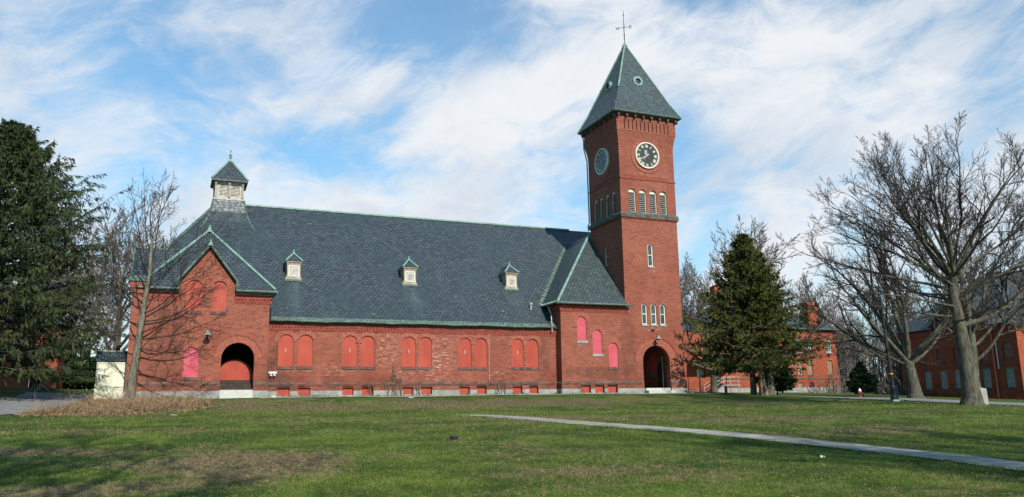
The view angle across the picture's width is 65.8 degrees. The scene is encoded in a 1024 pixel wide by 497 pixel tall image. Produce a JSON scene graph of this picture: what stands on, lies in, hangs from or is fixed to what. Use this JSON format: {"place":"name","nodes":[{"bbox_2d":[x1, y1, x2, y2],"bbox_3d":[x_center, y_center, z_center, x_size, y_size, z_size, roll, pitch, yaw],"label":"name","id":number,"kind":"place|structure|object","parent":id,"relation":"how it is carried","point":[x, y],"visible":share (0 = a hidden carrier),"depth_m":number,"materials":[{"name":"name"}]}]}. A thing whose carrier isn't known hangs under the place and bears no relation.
{"place":"outdoors","nodes":[
{"label":"outdoors","id":0,"kind":"place"},
{"bbox_2d":[0,392,89,414],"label":"driveway","id":1,"kind":"structure","parent":0,"point":[12,405],"depth_m":45.30,"materials":[{"name":"grey asphalt"}]},
{"bbox_2d":[255,393,725,397],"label":"walkway","id":2,"kind":"structure","parent":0,"point":[475,395],"depth_m":54.83,"materials":[{"name":"concrete"}]},
{"bbox_2d":[0,389,1023,496],"bbox_3d":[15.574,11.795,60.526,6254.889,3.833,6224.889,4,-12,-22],"label":"ground","id":3,"kind":"structure","parent":0,"point":[672,401],"depth_m":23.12,"materials":[{"name":"green plant"}]},
{"bbox_2d":[0,285,77,390],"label":"brick lodge","id":4,"kind":"structure","parent":3,"relation":"on","point":[12,384],"depth_m":61.80,"materials":[{"name":"red brick"}]},
{"bbox_2d":[28,367,40,386],"bbox_3d":[-37.569,10.281,62.516,0.950,2.450,0.050,4,-12,-22],"label":"door","id":5,"kind":"structure","parent":4,"relation":"in","point":[40,367],"depth_m":62.43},
{"bbox_2d":[4,232,96,319],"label":"bare tree","id":6,"kind":"object","parent":3,"relation":"on","point":[49,281],"visible":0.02,"depth_m":87.03,"materials":[{"name":"grey plant"}]},
{"bbox_2d":[0,118,134,388],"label":"spruce tree","id":7,"kind":"object","parent":3,"relation":"on","point":[37,307],"visible":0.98,"depth_m":46.72,"materials":[{"name":"green plant"}]},
{"bbox_2d":[8,219,129,343],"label":"bare tree","id":8,"kind":"object","parent":3,"relation":"on","point":[83,275],"visible":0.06,"depth_m":81.31,"materials":[{"name":"grey plant"}]},
{"bbox_2d":[62,355,94,389],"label":"evergreen shrub","id":9,"kind":"object","parent":3,"relation":"on","point":[77,384],"visible":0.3,"depth_m":66.82,"materials":[{"name":"green plant"}]},
{"bbox_2d":[64,354,96,389],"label":"evergreen shrub","id":10,"kind":"object","parent":3,"relation":"on","point":[92,365],"visible":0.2,"depth_m":67.99,"materials":[{"name":"green plant"}]},
{"bbox_2d":[61,275,130,388],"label":"bare tree","id":11,"kind":"object","parent":3,"relation":"on","point":[105,342],"visible":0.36,"depth_m":69.77,"materials":[{"name":"grey plant"}]},
{"bbox_2d":[47,198,169,350],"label":"bare tree","id":12,"kind":"object","parent":3,"relation":"on","point":[122,279],"visible":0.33,"depth_m":73.98,"materials":[{"name":"grey plant"}]},
{"bbox_2d":[93,350,127,399],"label":"shed","id":13,"kind":"structure","parent":3,"relation":"on","point":[111,366],"depth_m":49.97,"materials":[{"name":"paint"}]},
{"bbox_2d":[11,385,220,415],"bbox_3d":[-20.192,8.088,41.843,9.386,2.345,11.654,4,-12,-22],"label":"dead brush","id":14,"kind":"object","parent":3,"relation":"on","point":[106,406],"visible":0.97,"depth_m":40.73,"materials":[{"name":"brown plant"}]},
{"bbox_2d":[90,226,172,319],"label":"bare tree","id":15,"kind":"object","parent":3,"relation":"on","point":[161,239],"visible":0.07,"depth_m":82.30,"materials":[{"name":"grey plant"}]},
{"bbox_2d":[55,167,239,399],"bbox_3d":[-20.624,1.978,45.807,10.257,14.086,6.522,-2,-11,8],"label":"young tree","id":16,"kind":"object","parent":3,"relation":"on","point":[132,377],"visible":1,"depth_m":45.60,"materials":[{"name":"grey plant"}]},
{"bbox_2d":[122,13,686,398],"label":"brick hall","id":17,"kind":"structure","parent":3,"relation":"on","point":[325,302],"depth_m":60.43,"materials":[{"name":"red brick"}]},
{"bbox_2d":[368,363,583,395],"bbox_3d":[-2.326,9.448,57.323,16.216,2.411,0.588,3,-12,-19],"label":"climbing vine","id":18,"kind":"object","parent":17,"relation":"attached to","point":[388,387],"visible":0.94,"depth_m":55.13,"materials":[{"name":"red twig"}]},
{"bbox_2d":[592,200,597,224],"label":"belfry window","id":19,"kind":"structure","parent":17,"relation":"in","point":[596,220],"depth_m":68.24,"materials":[{"name":"beige paint"}]},
{"bbox_2d":[598,197,602,221],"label":"belfry window","id":20,"kind":"structure","parent":17,"relation":"in","point":[601,200],"depth_m":67.40,"materials":[{"name":"beige paint"}]},
{"bbox_2d":[605,248,607,266],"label":"sash window","id":21,"kind":"structure","parent":17,"relation":"in","point":[605,248],"depth_m":66.08,"materials":[{"name":"grey glass"}]},
{"bbox_2d":[604,194,609,218],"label":"belfry window","id":22,"kind":"structure","parent":17,"relation":"in","point":[607,197],"depth_m":66.47,"materials":[{"name":"beige paint"}]},
{"bbox_2d":[610,191,615,216],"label":"belfry window","id":23,"kind":"structure","parent":17,"relation":"in","point":[613,194],"depth_m":65.54,"materials":[{"name":"beige paint"}]},
{"bbox_2d":[629,189,637,213],"bbox_3d":[9.787,-3.870,64.657,0.760,2.140,0.500,4,-12,-22],"label":"belfry window","id":24,"kind":"structure","parent":17,"relation":"in","point":[632,209],"depth_m":64.79,"materials":[{"name":"beige paint"}]},
{"bbox_2d":[639,190,648,214],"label":"belfry window","id":25,"kind":"structure","parent":17,"relation":"in","point":[642,199],"depth_m":65.18,"materials":[{"name":"beige paint"}]},
{"bbox_2d":[642,303,648,325],"bbox_3d":[10.532,5.283,63.106,0.610,1.820,0.260,4,-12,-22],"label":"sash window","id":26,"kind":"structure","parent":17,"relation":"in","point":[644,313],"depth_m":63.18,"materials":[{"name":"beige paint"}]},
{"bbox_2d":[647,244,654,267],"bbox_3d":[11.216,0.607,64.338,0.620,2.010,0.260,4,-12,-22],"label":"sash window","id":27,"kind":"structure","parent":17,"relation":"in","point":[650,257],"depth_m":64.39,"materials":[{"name":"beige paint"}]},
{"bbox_2d":[650,191,658,215],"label":"belfry window","id":28,"kind":"structure","parent":17,"relation":"in","point":[653,211],"depth_m":65.55,"materials":[{"name":"beige paint"}]},
{"bbox_2d":[651,304,657,325],"bbox_3d":[11.326,5.335,63.432,0.650,1.820,0.260,4,-12,-22],"label":"sash window","id":29,"kind":"structure","parent":17,"relation":"in","point":[653,308],"depth_m":63.50,"materials":[{"name":"beige paint"}]},
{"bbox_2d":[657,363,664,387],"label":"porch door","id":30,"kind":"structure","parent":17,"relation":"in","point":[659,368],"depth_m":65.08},
{"bbox_2d":[660,304,666,326],"bbox_3d":[12.106,5.386,63.752,0.640,1.820,0.260,4,-12,-22],"label":"sash window","id":31,"kind":"structure","parent":17,"relation":"in","point":[662,309],"depth_m":63.81,"materials":[{"name":"beige paint"}]},
{"bbox_2d":[660,192,668,215],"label":"belfry window","id":32,"kind":"structure","parent":17,"relation":"in","point":[662,195],"depth_m":65.92,"materials":[{"name":"beige paint"}]},
{"bbox_2d":[450,434,458,439],"bbox_3d":[-1.777,5.751,24.217,0.321,0.171,0.285,4,-12,-22],"label":"drain cap","id":33,"kind":"object","parent":3,"relation":"on","point":[454,437],"visible":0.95,"depth_m":24.10,"materials":[{"name":"black metal"}]},
{"bbox_2d":[276,391,633,396],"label":"wall weeds","id":34,"kind":"object","parent":3,"relation":"on","point":[439,395],"depth_m":55.55,"materials":[{"name":"green plant"}]},
{"bbox_2d":[77,279,934,395],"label":"woods","id":35,"kind":"object","parent":3,"relation":"on","point":[847,360],"visible":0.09,"depth_m":107.87,"materials":[{"name":"brown plant"}]},
{"bbox_2d":[680,273,699,310],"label":"bare tree","id":36,"kind":"object","parent":3,"relation":"on","point":[687,292],"visible":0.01,"depth_m":118.00,"materials":[{"name":"grey plant"}]},
{"bbox_2d":[680,252,706,316],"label":"bare tree","id":37,"kind":"object","parent":3,"relation":"on","point":[685,267],"visible":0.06,"depth_m":127.25,"materials":[{"name":"grey plant"}]},
{"bbox_2d":[682,317,739,392],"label":"brick annexe","id":38,"kind":"structure","parent":3,"relation":"on","point":[696,382],"depth_m":93.91,"materials":[{"name":"red brick"}]},
{"bbox_2d":[681,259,776,391],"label":"bare tree","id":39,"kind":"object","parent":3,"relation":"on","point":[713,378],"visible":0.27,"depth_m":74.32,"materials":[{"name":"grey plant"}]},
{"bbox_2d":[680,215,803,308],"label":"bare tree","id":40,"kind":"object","parent":3,"relation":"on","point":[760,247],"visible":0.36,"depth_m":120.18,"materials":[{"name":"grey plant"}]},
{"bbox_2d":[678,233,844,395],"bbox_3d":[18.679,5.239,63.492,11.691,13.493,12.291,8,-14,-40],"label":"cedar tree","id":41,"kind":"object","parent":3,"relation":"on","point":[754,276],"visible":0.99,"depth_m":62.17,"materials":[{"name":"green plant"}]},
{"bbox_2d":[691,286,840,392],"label":"brick block","id":42,"kind":"structure","parent":3,"relation":"on","point":[817,371],"depth_m":101.80,"materials":[{"name":"red brick"}]},
{"bbox_2d":[756,366,797,395],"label":"evergreen","id":43,"kind":"object","parent":3,"relation":"on","point":[784,381],"visible":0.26,"depth_m":67.83,"materials":[{"name":"green plant"}]},
{"bbox_2d":[709,256,851,395],"bbox_3d":[21.144,6.394,63.172,10.674,11.236,7.090,-3,-11,10],"label":"bare tree","id":44,"kind":"object","parent":3,"relation":"on","point":[770,383],"visible":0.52,"depth_m":61.71,"materials":[{"name":"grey plant"}]},
{"bbox_2d":[782,271,853,324],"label":"bare tree","id":45,"kind":"object","parent":3,"relation":"on","point":[801,290],"visible":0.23,"depth_m":125.11,"materials":[{"name":"grey plant"}]},
{"bbox_2d":[843,361,881,396],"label":"evergreen","id":46,"kind":"object","parent":3,"relation":"on","point":[859,376],"visible":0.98,"depth_m":70.96,"materials":[{"name":"green plant"}]},
{"bbox_2d":[840,277,924,386],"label":"bare tree","id":47,"kind":"object","parent":3,"relation":"on","point":[899,365],"visible":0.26,"depth_m":105.71,"materials":[{"name":"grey plant"}]},
{"bbox_2d":[780,203,988,398],"bbox_3d":[29.770,4.347,64.072,16.841,16.016,11.878,0,-11,-3],"label":"bare tree","id":48,"kind":"object","parent":3,"relation":"on","point":[907,360],"visible":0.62,"depth_m":62.62,"materials":[{"name":"grey plant"}]},
{"bbox_2d":[879,298,903,400],"bbox_3d":[24.147,6.526,50.747,0.900,6.804,0.700,4,-12,-22],"label":"lamp post","id":49,"kind":"object","parent":3,"relation":"on","point":[894,396],"visible":0.92,"depth_m":50.43,"materials":[{"name":"metal"}]},
{"bbox_2d":[775,111,1023,405],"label":"oak tree","id":50,"kind":"object","parent":3,"relation":"on","point":[970,386],"visible":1,"depth_m":44.10,"materials":[{"name":"grey plant"}]},
{"bbox_2d":[894,273,1023,399],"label":"brick house","id":51,"kind":"structure","parent":3,"relation":"on","point":[1001,367],"depth_m":88.48,"materials":[{"name":"red brick"}]},
{"bbox_2d":[899,177,1023,387],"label":"bare tree","id":52,"kind":"object","parent":3,"relation":"on","point":[972,329],"visible":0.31,"depth_m":65.37,"materials":[{"name":"grey plant"}]},
{"bbox_2d":[980,388,988,404],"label":"concrete block","id":53,"kind":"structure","parent":3,"relation":"on","point":[984,394],"depth_m":43.80,"materials":[{"name":"concrete"}]},
{"bbox_2d":[987,247,1023,333],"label":"bare tree","id":54,"kind":"object","parent":3,"relation":"on","point":[1020,319],"visible":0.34,"depth_m":75.84,"materials":[{"name":"grey plant"}]},
{"bbox_2d":[0,403,1023,496],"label":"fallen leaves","id":55,"kind":"object","parent":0,"point":[516,448],"visible":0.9,"depth_m":21.79,"materials":[{"name":"brown plant"}]},
{"bbox_2d":[0,0,1023,389],"label":"sky","id":56,"kind":"structure","parent":0,"point":[461,110],"materials":[{"name":"blue"}]},
{"bbox_2d":[463,414,1023,470],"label":"path","id":57,"kind":"structure","parent":0,"point":[988,461],"depth_m":22.84,"materials":[{"name":"concrete"}]},
{"bbox_2d":[711,392,1023,405],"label":"road","id":58,"kind":"structure","parent":0,"point":[940,400],"depth_m":53.68,"materials":[{"name":"grey asphalt"}]}
]}

